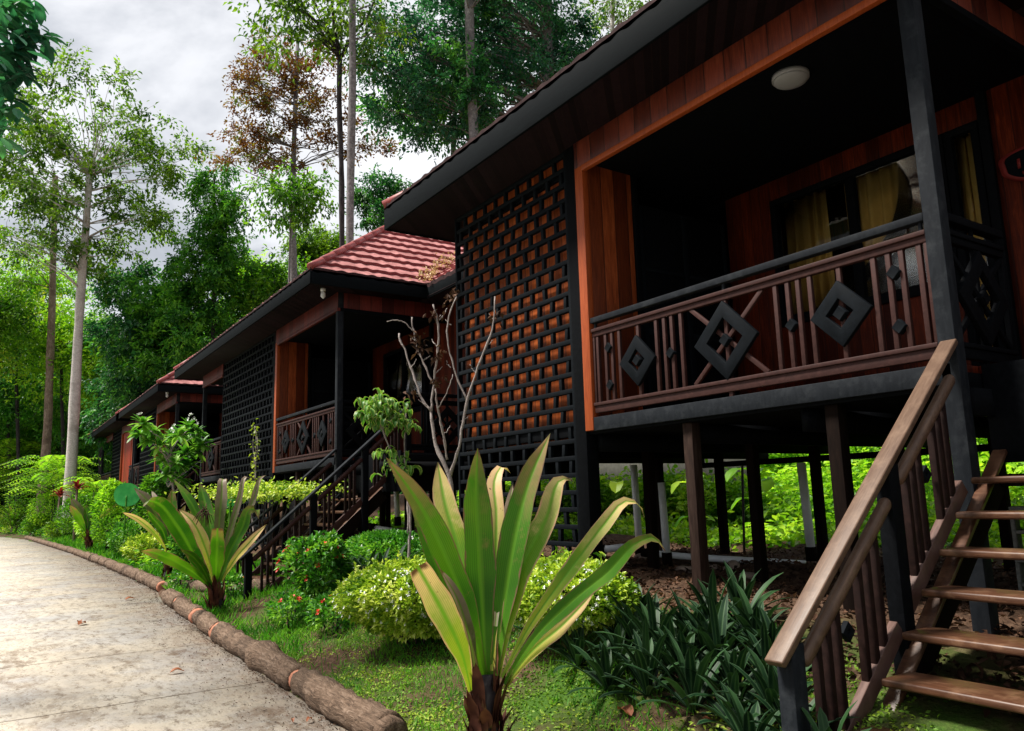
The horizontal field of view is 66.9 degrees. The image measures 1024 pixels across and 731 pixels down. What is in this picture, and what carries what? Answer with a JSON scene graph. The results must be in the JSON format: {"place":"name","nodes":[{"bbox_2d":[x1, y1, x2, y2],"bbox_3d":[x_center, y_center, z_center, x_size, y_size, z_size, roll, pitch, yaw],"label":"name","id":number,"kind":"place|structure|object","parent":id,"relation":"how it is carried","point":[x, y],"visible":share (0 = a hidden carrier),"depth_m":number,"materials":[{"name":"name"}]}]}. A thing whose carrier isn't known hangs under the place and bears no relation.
{"place":"outdoors","nodes":[
{"label":"outdoors","id":0,"kind":"place"},
{"bbox_2d":[0,537,347,730],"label":"path","id":1,"kind":"structure","parent":0,"point":[109,665],"depth_m":7.97,"materials":[{"name":"concrete"}]},
{"bbox_2d":[66,560,345,730],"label":"path litter","id":2,"kind":"object","parent":1,"relation":"on","point":[217,654],"visible":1,"depth_m":8.01,"materials":[{"name":"brown plant"}]},
{"bbox_2d":[0,0,648,397],"label":"sky","id":3,"kind":"structure","parent":0,"point":[181,49],"materials":[{"name":"white"}]},
{"bbox_2d":[0,491,1023,730],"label":"ground","id":4,"kind":"structure","parent":0,"point":[957,716],"depth_m":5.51,"materials":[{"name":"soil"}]},
{"bbox_2d":[0,255,54,381],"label":"forest tree","id":5,"kind":"object","parent":4,"relation":"on","point":[8,311],"visible":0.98,"depth_m":48.99,"materials":[{"name":"green plant"}]},
{"bbox_2d":[0,0,67,158],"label":"overhanging tree","id":6,"kind":"object","parent":4,"relation":"on","point":[18,53],"visible":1,"depth_m":8.43,"materials":[{"name":"green plant"}]},
{"bbox_2d":[0,355,67,523],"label":"forest tree","id":7,"kind":"object","parent":4,"relation":"on","point":[8,411],"visible":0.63,"depth_m":53.44,"materials":[{"name":"green plant"}]},
{"bbox_2d":[0,436,84,515],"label":"feathery shrub","id":8,"kind":"object","parent":4,"relation":"on","point":[26,447],"visible":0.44,"depth_m":53.94,"materials":[{"name":"green plant"}]},
{"bbox_2d":[0,284,85,525],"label":"forest tree","id":9,"kind":"object","parent":4,"relation":"on","point":[18,423],"visible":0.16,"depth_m":52.35,"materials":[{"name":"green plant"}]},
{"bbox_2d":[25,491,62,525],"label":"garden shrub","id":10,"kind":"object","parent":4,"relation":"on","point":[45,496],"visible":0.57,"depth_m":43.57,"materials":[{"name":"green plant"}]},
{"bbox_2d":[0,113,94,523],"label":"brown trunk tree","id":11,"kind":"object","parent":4,"relation":"on","point":[48,414],"visible":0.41,"depth_m":49.68,"materials":[{"name":"green plant"}]},
{"bbox_2d":[1,296,95,501],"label":"forest tree","id":12,"kind":"object","parent":4,"relation":"on","point":[42,360],"visible":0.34,"depth_m":51.67,"materials":[{"name":"green plant"}]},
{"bbox_2d":[0,249,96,497],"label":"forest tree","id":13,"kind":"object","parent":4,"relation":"on","point":[60,290],"visible":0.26,"depth_m":62.34,"materials":[{"name":"green plant"}]},
{"bbox_2d":[0,455,110,520],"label":"feathery shrub","id":14,"kind":"object","parent":4,"relation":"on","point":[51,476],"visible":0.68,"depth_m":43.29,"materials":[{"name":"green plant"}]},
{"bbox_2d":[0,371,112,481],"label":"forest tree","id":15,"kind":"object","parent":4,"relation":"on","point":[39,429],"visible":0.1,"depth_m":55.40,"materials":[{"name":"green plant"}]},
{"bbox_2d":[53,493,96,536],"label":"garden shrub","id":16,"kind":"object","parent":4,"relation":"on","point":[82,500],"visible":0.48,"depth_m":33.69,"materials":[{"name":"green plant"}]},
{"bbox_2d":[28,297,127,487],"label":"forest tree","id":17,"kind":"object","parent":4,"relation":"on","point":[88,358],"visible":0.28,"depth_m":50.81,"materials":[{"name":"green plant"}]},
{"bbox_2d":[49,476,109,506],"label":"feathery shrub","id":18,"kind":"object","parent":4,"relation":"on","point":[91,491],"visible":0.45,"depth_m":39.56,"materials":[{"name":"green plant"}]},
{"bbox_2d":[32,383,129,489],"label":"forest tree","id":19,"kind":"object","parent":4,"relation":"on","point":[82,445],"visible":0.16,"depth_m":53.51,"materials":[{"name":"green plant"}]},
{"bbox_2d":[70,498,116,550],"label":"strap lily","id":20,"kind":"object","parent":4,"relation":"on","point":[81,515],"visible":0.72,"depth_m":26.02,"materials":[{"name":"green plant"}]},
{"bbox_2d":[0,38,215,526],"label":"pale tree","id":21,"kind":"object","parent":4,"relation":"on","point":[59,147],"visible":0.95,"depth_m":42.73,"materials":[{"name":"green plant"}]},
{"bbox_2d":[89,511,132,545],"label":"garden shrub","id":22,"kind":"object","parent":4,"relation":"on","point":[112,520],"visible":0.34,"depth_m":25.46,"materials":[{"name":"green plant"}]},
{"bbox_2d":[89,477,134,537],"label":"garden shrub","id":23,"kind":"object","parent":4,"relation":"on","point":[110,487],"visible":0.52,"depth_m":26.06,"materials":[{"name":"green plant"}]},
{"bbox_2d":[114,483,139,557],"bbox_3d":[-10.994,4.439,22.020,0.766,2.187,0.070,-2,-10,0],"label":"elephant ear","id":24,"kind":"object","parent":4,"relation":"on","point":[125,495],"visible":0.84,"depth_m":22.17},
{"bbox_2d":[0,496,255,568],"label":"undergrowth","id":25,"kind":"object","parent":4,"relation":"on","point":[147,560],"visible":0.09,"depth_m":40.65,"materials":[{"name":"green plant"}]},
{"bbox_2d":[67,258,191,456],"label":"teal tree","id":26,"kind":"object","parent":4,"relation":"on","point":[120,330],"visible":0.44,"depth_m":44.07,"materials":[{"name":"green plant"}]},
{"bbox_2d":[105,517,157,552],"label":"garden shrub","id":27,"kind":"object","parent":4,"relation":"on","point":[130,525],"visible":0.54,"depth_m":22.15,"materials":[{"name":"green plant"}]},
{"bbox_2d":[119,530,163,561],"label":"garden shrub","id":28,"kind":"object","parent":4,"relation":"on","point":[149,538],"visible":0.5,"depth_m":19.60,"materials":[{"name":"green plant"}]},
{"bbox_2d":[87,404,212,512],"bbox_3d":[-17.658,4.447,41.256,7.605,8.293,14.253,5,-11,-33],"label":"bungalow","id":29,"kind":"object","parent":4,"relation":"on","point":[113,429],"visible":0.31,"depth_m":38.06,"materials":[{"name":"brown wood"}]},
{"bbox_2d":[132,470,170,532],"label":"garden shrub","id":30,"kind":"object","parent":4,"relation":"on","point":[146,486],"visible":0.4,"depth_m":23.16,"materials":[{"name":"green plant"}]},
{"bbox_2d":[122,488,184,578],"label":"strap lily","id":31,"kind":"object","parent":4,"relation":"on","point":[155,519],"visible":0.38,"depth_m":16.18,"materials":[{"name":"green plant"}]},
{"bbox_2d":[108,266,224,388],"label":"bright tree","id":32,"kind":"object","parent":4,"relation":"on","point":[136,309],"visible":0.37,"depth_m":43.75,"materials":[{"name":"green plant"}]},
{"bbox_2d":[126,412,215,494],"bbox_3d":[-8.955,3.144,20.299,2.298,3.849,2.416,5,-11,-33],"label":"frangipani","id":33,"kind":"object","parent":4,"relation":"on","point":[167,460],"visible":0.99,"depth_m":20.35,"materials":[{"name":"green plant"}]},
{"bbox_2d":[105,371,255,551],"bbox_3d":[-12.042,3.020,31.754,8.883,8.945,11.965,5,-11,-33],"label":"bungalow","id":34,"kind":"object","parent":4,"relation":"on","point":[184,399],"visible":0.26,"depth_m":29.52,"materials":[{"name":"brown wood"}]},
{"bbox_2d":[178,420,218,477],"bbox_3d":[-12.463,3.451,30.732,1.500,2.510,0.056,5,-11,-33],"label":"door","id":35,"kind":"structure","parent":34,"relation":"in","point":[211,426],"depth_m":31.01,"materials":[{"name":"black wood"}]},
{"bbox_2d":[172,597,207,623],"bbox_3d":[-4.733,3.585,11.341,0.280,0.275,1.694,4,-11,-31],"label":"border log","id":36,"kind":"object","parent":4,"relation":"on","point":[186,608],"visible":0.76,"depth_m":11.20,"materials":[{"name":"brown wood"}]},
{"bbox_2d":[122,156,266,503],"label":"cone tree","id":37,"kind":"object","parent":4,"relation":"on","point":[214,275],"visible":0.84,"depth_m":43.59,"materials":[{"name":"green plant"}]},
{"bbox_2d":[141,475,266,612],"bbox_3d":[-4.400,2.632,11.110,1.889,2.110,1.353,5,-11,-33],"label":"strap lily","id":38,"kind":"object","parent":4,"relation":"on","point":[202,527],"visible":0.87,"depth_m":11.16,"materials":[{"name":"green plant"}]},
{"bbox_2d":[192,609,219,636],"bbox_3d":[-3.876,3.324,9.943,0.265,0.272,1.618,4,-11,-30],"label":"border log","id":39,"kind":"object","parent":4,"relation":"on","point":[205,622],"visible":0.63,"depth_m":9.86,"materials":[{"name":"brown wood"}]},
{"bbox_2d":[0,306,427,513],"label":"forest","id":40,"kind":"object","parent":4,"relation":"on","point":[4,491],"visible":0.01,"depth_m":60.30,"materials":[{"name":"green plant"}]},
{"bbox_2d":[221,571,243,601],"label":"flower seedling","id":41,"kind":"object","parent":4,"relation":"on","point":[236,578],"visible":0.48,"depth_m":11.88,"materials":[{"name":"green plant"}]},
{"bbox_2d":[164,476,347,574],"bbox_3d":[-4.195,2.750,13.297,3.540,1.676,2.323,5,-11,-33],"label":"flat topped shrub","id":42,"kind":"object","parent":4,"relation":"on","point":[276,491],"visible":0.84,"depth_m":12.96,"materials":[{"name":"green plant"}]},
{"bbox_2d":[210,621,305,690],"bbox_3d":[-2.630,2.947,7.938,0.351,0.340,3.159,5,-11,-33],"label":"border log","id":43,"kind":"object","parent":4,"relation":"on","point":[270,660],"visible":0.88,"depth_m":7.53,"materials":[{"name":"brown wood"}]},
{"bbox_2d":[220,243,310,317],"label":"forest tree","id":44,"kind":"object","parent":4,"relation":"on","point":[275,283],"visible":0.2,"depth_m":44.20,"materials":[{"name":"green plant"}]},
{"bbox_2d":[233,156,345,282],"bbox_3d":[-10.151,-1.214,34.843,5.210,16.572,3.826,0,-10,-9],"label":"young green tree","id":45,"kind":"object","parent":4,"relation":"on","point":[299,201],"visible":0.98,"depth_m":36.00,"materials":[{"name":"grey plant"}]},
{"bbox_2d":[264,588,317,628],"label":"flower seedling","id":46,"kind":"object","parent":4,"relation":"on","point":[288,597],"visible":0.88,"depth_m":9.15,"materials":[{"name":"green plant"}]},
{"bbox_2d":[194,26,400,520],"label":"tree","id":47,"kind":"object","parent":4,"relation":"on","point":[293,81],"visible":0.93,"depth_m":40.76,"materials":[{"name":"brown plant"}]},
{"bbox_2d":[223,0,374,497],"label":"slender tree","id":48,"kind":"object","parent":4,"relation":"on","point":[335,47],"visible":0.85,"depth_m":27.18,"materials":[{"name":"green plant"}]},
{"bbox_2d":[273,528,354,600],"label":"ixora bush","id":49,"kind":"object","parent":4,"relation":"on","point":[315,546],"visible":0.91,"depth_m":9.70,"materials":[{"name":"green plant"}]},
{"bbox_2d":[273,218,360,270],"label":"forest tree","id":50,"kind":"object","parent":4,"relation":"on","point":[318,244],"visible":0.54,"depth_m":55.50,"materials":[{"name":"green plant"}]},
{"bbox_2d":[301,591,352,635],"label":"flower seedling","id":51,"kind":"object","parent":4,"relation":"on","point":[325,598],"visible":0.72,"depth_m":8.45,"materials":[{"name":"green plant"}]},
{"bbox_2d":[290,667,407,730],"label":"border log","id":52,"kind":"object","parent":4,"relation":"on","point":[333,700],"visible":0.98,"depth_m":5.61,"materials":[{"name":"brown wood"}]},
{"bbox_2d":[282,0,421,514],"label":"straight tree","id":53,"kind":"object","parent":4,"relation":"on","point":[352,29],"visible":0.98,"depth_m":25.54,"materials":[{"name":"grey plant"}]},
{"bbox_2d":[173,225,575,601],"bbox_3d":[-3.862,0.751,19.630,8.883,8.945,14.565,5,-11,-33],"label":"bungalow","id":54,"kind":"object","parent":4,"relation":"on","point":[298,366],"visible":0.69,"depth_m":16.16,"materials":[{"name":"brown wood"}]},
{"bbox_2d":[310,358,370,460],"bbox_3d":[-4.007,1.105,18.199,1.500,2.510,0.056,5,-11,-33],"label":"door","id":55,"kind":"structure","parent":54,"relation":"in","point":[356,374],"depth_m":18.22,"materials":[{"name":"black wood"}]},
{"bbox_2d":[383,339,423,413],"bbox_3d":[-2.372,0.347,17.336,0.191,1.530,2.030,5,-11,-33],"label":"window","id":56,"kind":"structure","parent":54,"relation":"in","point":[404,381],"depth_m":17.27,"materials":[{"name":"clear glass"}]},
{"bbox_2d":[423,337,429,452],"bbox_3d":[-1.744,0.674,16.252,0.091,2.570,0.320,5,-11,-33],"label":"window","id":57,"kind":"structure","parent":54,"relation":"in","point":[425,377],"depth_m":16.36,"materials":[{"name":"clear glass"}]},
{"bbox_2d":[345,162,412,233],"bbox_3d":[-5.081,-1.074,32.206,3.957,15.382,3.150,5,-11,-33],"label":"round dark tree","id":58,"kind":"object","parent":4,"relation":"on","point":[365,196],"visible":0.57,"depth_m":32.77,"materials":[{"name":"green plant"}]},
{"bbox_2d":[344,528,423,568],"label":"shrub","id":59,"kind":"object","parent":4,"relation":"on","point":[368,542],"visible":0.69,"depth_m":10.24,"materials":[{"name":"green plant"}]},
{"bbox_2d":[329,550,440,645],"bbox_3d":[-0.879,2.169,7.241,1.525,0.899,1.800,5,-11,-33],"label":"clipped bush","id":60,"kind":"object","parent":4,"relation":"on","point":[391,609],"visible":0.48,"depth_m":6.83,"materials":[{"name":"green plant"}]},
{"bbox_2d":[353,387,421,557],"bbox_3d":[-1.438,1.482,8.975,0.759,2.470,0.850,-2,-10,2],"label":"curly shrub","id":61,"kind":"object","parent":4,"relation":"on","point":[382,414],"visible":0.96,"depth_m":9.01,"materials":[{"name":"green plant"}]},
{"bbox_2d":[356,35,489,500],"bbox_3d":[-3.355,-3.840,29.862,5.759,19.825,4.347,5,-11,-33],"label":"canopy tree","id":62,"kind":"object","parent":4,"relation":"on","point":[440,117],"visible":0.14,"depth_m":30.69,"materials":[{"name":"green plant"}]},
{"bbox_2d":[387,287,503,492],"bbox_3d":[-0.719,0.856,8.275,1.307,3.493,0.430,-3,-10,6],"label":"bare shrub","id":63,"kind":"object","parent":4,"relation":"on","point":[436,359],"visible":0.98,"depth_m":8.40,"materials":[{"name":"grey plant"}]},
{"bbox_2d":[407,0,524,138],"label":"canopy tree","id":64,"kind":"object","parent":4,"relation":"on","point":[469,62],"visible":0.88,"depth_m":26.79,"materials":[{"name":"green plant"}]},
{"bbox_2d":[334,0,609,164],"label":"canopy tree","id":65,"kind":"object","parent":4,"relation":"on","point":[550,33],"visible":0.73,"depth_m":28.49,"materials":[{"name":"green plant"}]},
{"bbox_2d":[386,434,664,730],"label":"strap lily","id":66,"kind":"object","parent":4,"relation":"on","point":[470,576],"visible":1,"depth_m":4.76,"materials":[{"name":"green plant"}]},
{"bbox_2d":[546,619,607,674],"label":"moses plant","id":67,"kind":"object","parent":4,"relation":"on","point":[578,659],"visible":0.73,"depth_m":5.62,"materials":[{"name":"green plant"}]},
{"bbox_2d":[515,546,642,638],"bbox_3d":[0.408,1.836,6.231,1.144,0.759,1.381,0,-10,-7],"label":"clipped bush","id":68,"kind":"object","parent":4,"relation":"on","point":[545,571],"visible":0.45,"depth_m":5.89,"materials":[{"name":"green plant"}]},
{"bbox_2d":[555,638,638,701],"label":"moses plant","id":69,"kind":"object","parent":4,"relation":"on","point":[602,666],"visible":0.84,"depth_m":5.14,"materials":[{"name":"green plant"}]},
{"bbox_2d":[575,619,637,664],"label":"moses plant","id":70,"kind":"object","parent":4,"relation":"on","point":[615,641],"visible":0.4,"depth_m":5.44,"materials":[{"name":"green plant"}]},
{"bbox_2d":[572,0,650,41],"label":"airy tree","id":71,"kind":"object","parent":4,"relation":"on","point":[614,11],"visible":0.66,"depth_m":32.37,"materials":[{"name":"green plant"}]},
{"bbox_2d":[589,591,678,649],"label":"moses plant","id":72,"kind":"object","parent":4,"relation":"on","point":[624,622],"visible":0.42,"depth_m":5.58,"materials":[{"name":"green plant"}]},
{"bbox_2d":[630,465,643,554],"bbox_3d":[1.824,2.096,11.265,0.143,1.294,0.139,5,-11,-33],"label":"drain pipe","id":73,"kind":"object","parent":4,"relation":"on","point":[636,498],"visible":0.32,"depth_m":11.24,"materials":[{"name":"grey plastic"}]},
{"bbox_2d":[252,538,1023,717],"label":"leaf litter","id":74,"kind":"object","parent":4,"relation":"on","point":[962,675],"visible":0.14,"depth_m":6.64,"materials":[{"name":"plant"}]},
{"bbox_2d":[586,616,695,700],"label":"moses plant","id":75,"kind":"object","parent":4,"relation":"on","point":[640,659],"visible":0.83,"depth_m":4.89,"materials":[{"name":"green plant"}]},
{"bbox_2d":[596,589,689,652],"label":"moses plant","id":76,"kind":"object","parent":4,"relation":"on","point":[652,614],"visible":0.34,"depth_m":5.35,"materials":[{"name":"green plant"}]},
{"bbox_2d":[544,459,746,524],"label":"concrete wall","id":77,"kind":"structure","parent":4,"relation":"on","point":[615,469],"depth_m":19.70,"materials":[{"name":"grey concrete"}]},
{"bbox_2d":[658,482,672,566],"bbox_3d":[1.826,1.895,9.240,0.124,0.991,0.120,5,-11,-33],"label":"drain pipe","id":78,"kind":"object","parent":4,"relation":"on","point":[666,556],"visible":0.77,"depth_m":9.20,"materials":[{"name":"grey plastic"}]},
{"bbox_2d":[618,613,721,672],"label":"moses plant","id":79,"kind":"object","parent":4,"relation":"on","point":[671,626],"visible":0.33,"depth_m":5.05,"materials":[{"name":"green plant"}]},
{"bbox_2d":[623,634,748,718],"bbox_3d":[1.086,1.837,4.620,0.846,0.425,0.825,-5,-10,21],"label":"moses plant","id":80,"kind":"object","parent":4,"relation":"on","point":[692,681],"visible":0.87,"depth_m":4.55,"materials":[{"name":"green plant"}]},
{"bbox_2d":[630,625,750,685],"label":"moses plant","id":81,"kind":"object","parent":4,"relation":"on","point":[671,656],"visible":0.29,"depth_m":4.87,"materials":[{"name":"green plant"}]},
{"bbox_2d":[609,466,775,551],"bbox_3d":[2.983,2.428,12.771,2.733,1.503,0.912,-4,-10,12],"label":"broad leaved plant","id":82,"kind":"object","parent":4,"relation":"on","point":[767,484],"visible":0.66,"depth_m":12.82,"materials":[{"name":"green plant"}]},
{"bbox_2d":[369,438,1023,561],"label":"thicket","id":83,"kind":"object","parent":4,"relation":"on","point":[783,519],"visible":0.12,"depth_m":15.80,"materials":[{"name":"green plant"}]},
{"bbox_2d":[649,596,748,663],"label":"moses plant","id":84,"kind":"object","parent":4,"relation":"on","point":[693,622],"visible":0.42,"depth_m":5.08,"materials":[{"name":"green plant"}]},
{"bbox_2d":[660,569,744,634],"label":"moses plant","id":85,"kind":"object","parent":4,"relation":"on","point":[712,588],"visible":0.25,"depth_m":5.37,"materials":[{"name":"green plant"}]},
{"bbox_2d":[382,0,1023,730],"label":"bungalow","id":86,"kind":"object","parent":4,"relation":"on","point":[688,234],"visible":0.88,"depth_m":7.35,"materials":[{"name":"brown wood"}]},
{"bbox_2d":[638,204,736,408],"bbox_3d":[2.084,-0.584,9.172,1.500,2.510,0.056,5,-11,-33],"label":"door","id":87,"kind":"structure","parent":86,"relation":"in","point":[678,251],"depth_m":9.15,"materials":[{"name":"black wood"}]},
{"bbox_2d":[772,66,809,89],"bbox_3d":[2.473,-2.532,6.879,0.316,0.095,0.316,5,-11,-33],"label":"ceiling light","id":88,"kind":"object","parent":86,"relation":"attached to","point":[790,77],"visible":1,"depth_m":6.80,"materials":[{"name":"white glass"}]},
{"bbox_2d":[769,134,960,327],"bbox_3d":[3.719,-1.343,8.309,0.191,1.530,2.030,5,-11,-33],"label":"window","id":89,"kind":"structure","parent":86,"relation":"in","point":[891,193],"depth_m":8.29,"materials":[{"name":"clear glass"}]},
{"bbox_2d":[942,120,1005,365],"bbox_3d":[4.385,-1.012,7.250,0.183,2.570,0.320,5,-11,-33],"label":"window","id":90,"kind":"structure","parent":86,"relation":"in","point":[963,155],"depth_m":7.39,"materials":[{"name":"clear glass"}]},
{"bbox_2d":[998,146,1023,181],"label":"sign plaque","id":91,"kind":"object","parent":86,"relation":"attached to","point":[1014,162],"visible":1,"depth_m":6.96,"materials":[{"name":"red paint"}]},
{"bbox_2d":[640,548,805,563],"bbox_3d":[2.481,2.293,9.274,2.009,0.184,0.160,-8,-12,34],"label":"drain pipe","id":92,"kind":"object","parent":4,"relation":"on","point":[687,556],"visible":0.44,"depth_m":9.30,"materials":[{"name":"grey plastic"}]},
{"bbox_2d":[669,592,777,669],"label":"moses plant","id":93,"kind":"object","parent":4,"relation":"on","point":[719,628],"visible":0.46,"depth_m":4.92,"materials":[{"name":"green plant"}]},
{"bbox_2d":[680,640,766,706],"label":"moses plant","id":94,"kind":"object","parent":4,"relation":"on","point":[727,670],"visible":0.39,"depth_m":4.51,"materials":[{"name":"green plant"}]},
{"bbox_2d":[691,669,778,730],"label":"moses plant","id":95,"kind":"object","parent":4,"relation":"on","point":[734,687],"visible":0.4,"depth_m":4.24,"materials":[{"name":"green plant"}]},
{"bbox_2d":[706,686,779,730],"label":"moses plant","id":96,"kind":"object","parent":4,"relation":"on","point":[741,720],"visible":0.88,"depth_m":3.99,"materials":[{"name":"green plant"}]},
{"bbox_2d":[702,561,790,627],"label":"moses plant","id":97,"kind":"object","parent":4,"relation":"on","point":[733,594],"visible":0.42,"depth_m":5.51,"materials":[{"name":"green plant"}]},
{"bbox_2d":[720,581,787,643],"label":"moses plant","id":98,"kind":"object","parent":4,"relation":"on","point":[737,613],"visible":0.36,"depth_m":5.09,"materials":[{"name":"green plant"}]},
{"bbox_2d":[717,621,811,689],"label":"moses plant","id":99,"kind":"object","parent":4,"relation":"on","point":[762,648],"visible":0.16,"depth_m":4.61,"materials":[{"name":"green plant"}]},
{"bbox_2d":[726,606,805,655],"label":"moses plant","id":100,"kind":"object","parent":4,"relation":"on","point":[770,625],"visible":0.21,"depth_m":4.83,"materials":[{"name":"green plant"}]},
{"bbox_2d":[717,645,816,724],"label":"moses plant","id":101,"kind":"object","parent":4,"relation":"on","point":[765,686],"visible":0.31,"depth_m":4.19,"materials":[{"name":"green plant"}]},
{"bbox_2d":[735,666,859,730],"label":"moses plant","id":102,"kind":"object","parent":4,"relation":"on","point":[776,704],"visible":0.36,"depth_m":3.99,"materials":[{"name":"green plant"}]},
{"bbox_2d":[797,463,817,560],"bbox_3d":[3.723,1.835,9.759,0.151,1.216,0.151,5,-11,-33],"label":"drain pipe","id":103,"kind":"object","parent":4,"relation":"on","point":[811,554],"visible":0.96,"depth_m":9.72,"materials":[{"name":"grey plastic"}]},
{"bbox_2d":[800,700,872,730],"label":"moses plant","id":104,"kind":"object","parent":4,"relation":"on","point":[823,724],"visible":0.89,"depth_m":3.67,"materials":[{"name":"green plant"}]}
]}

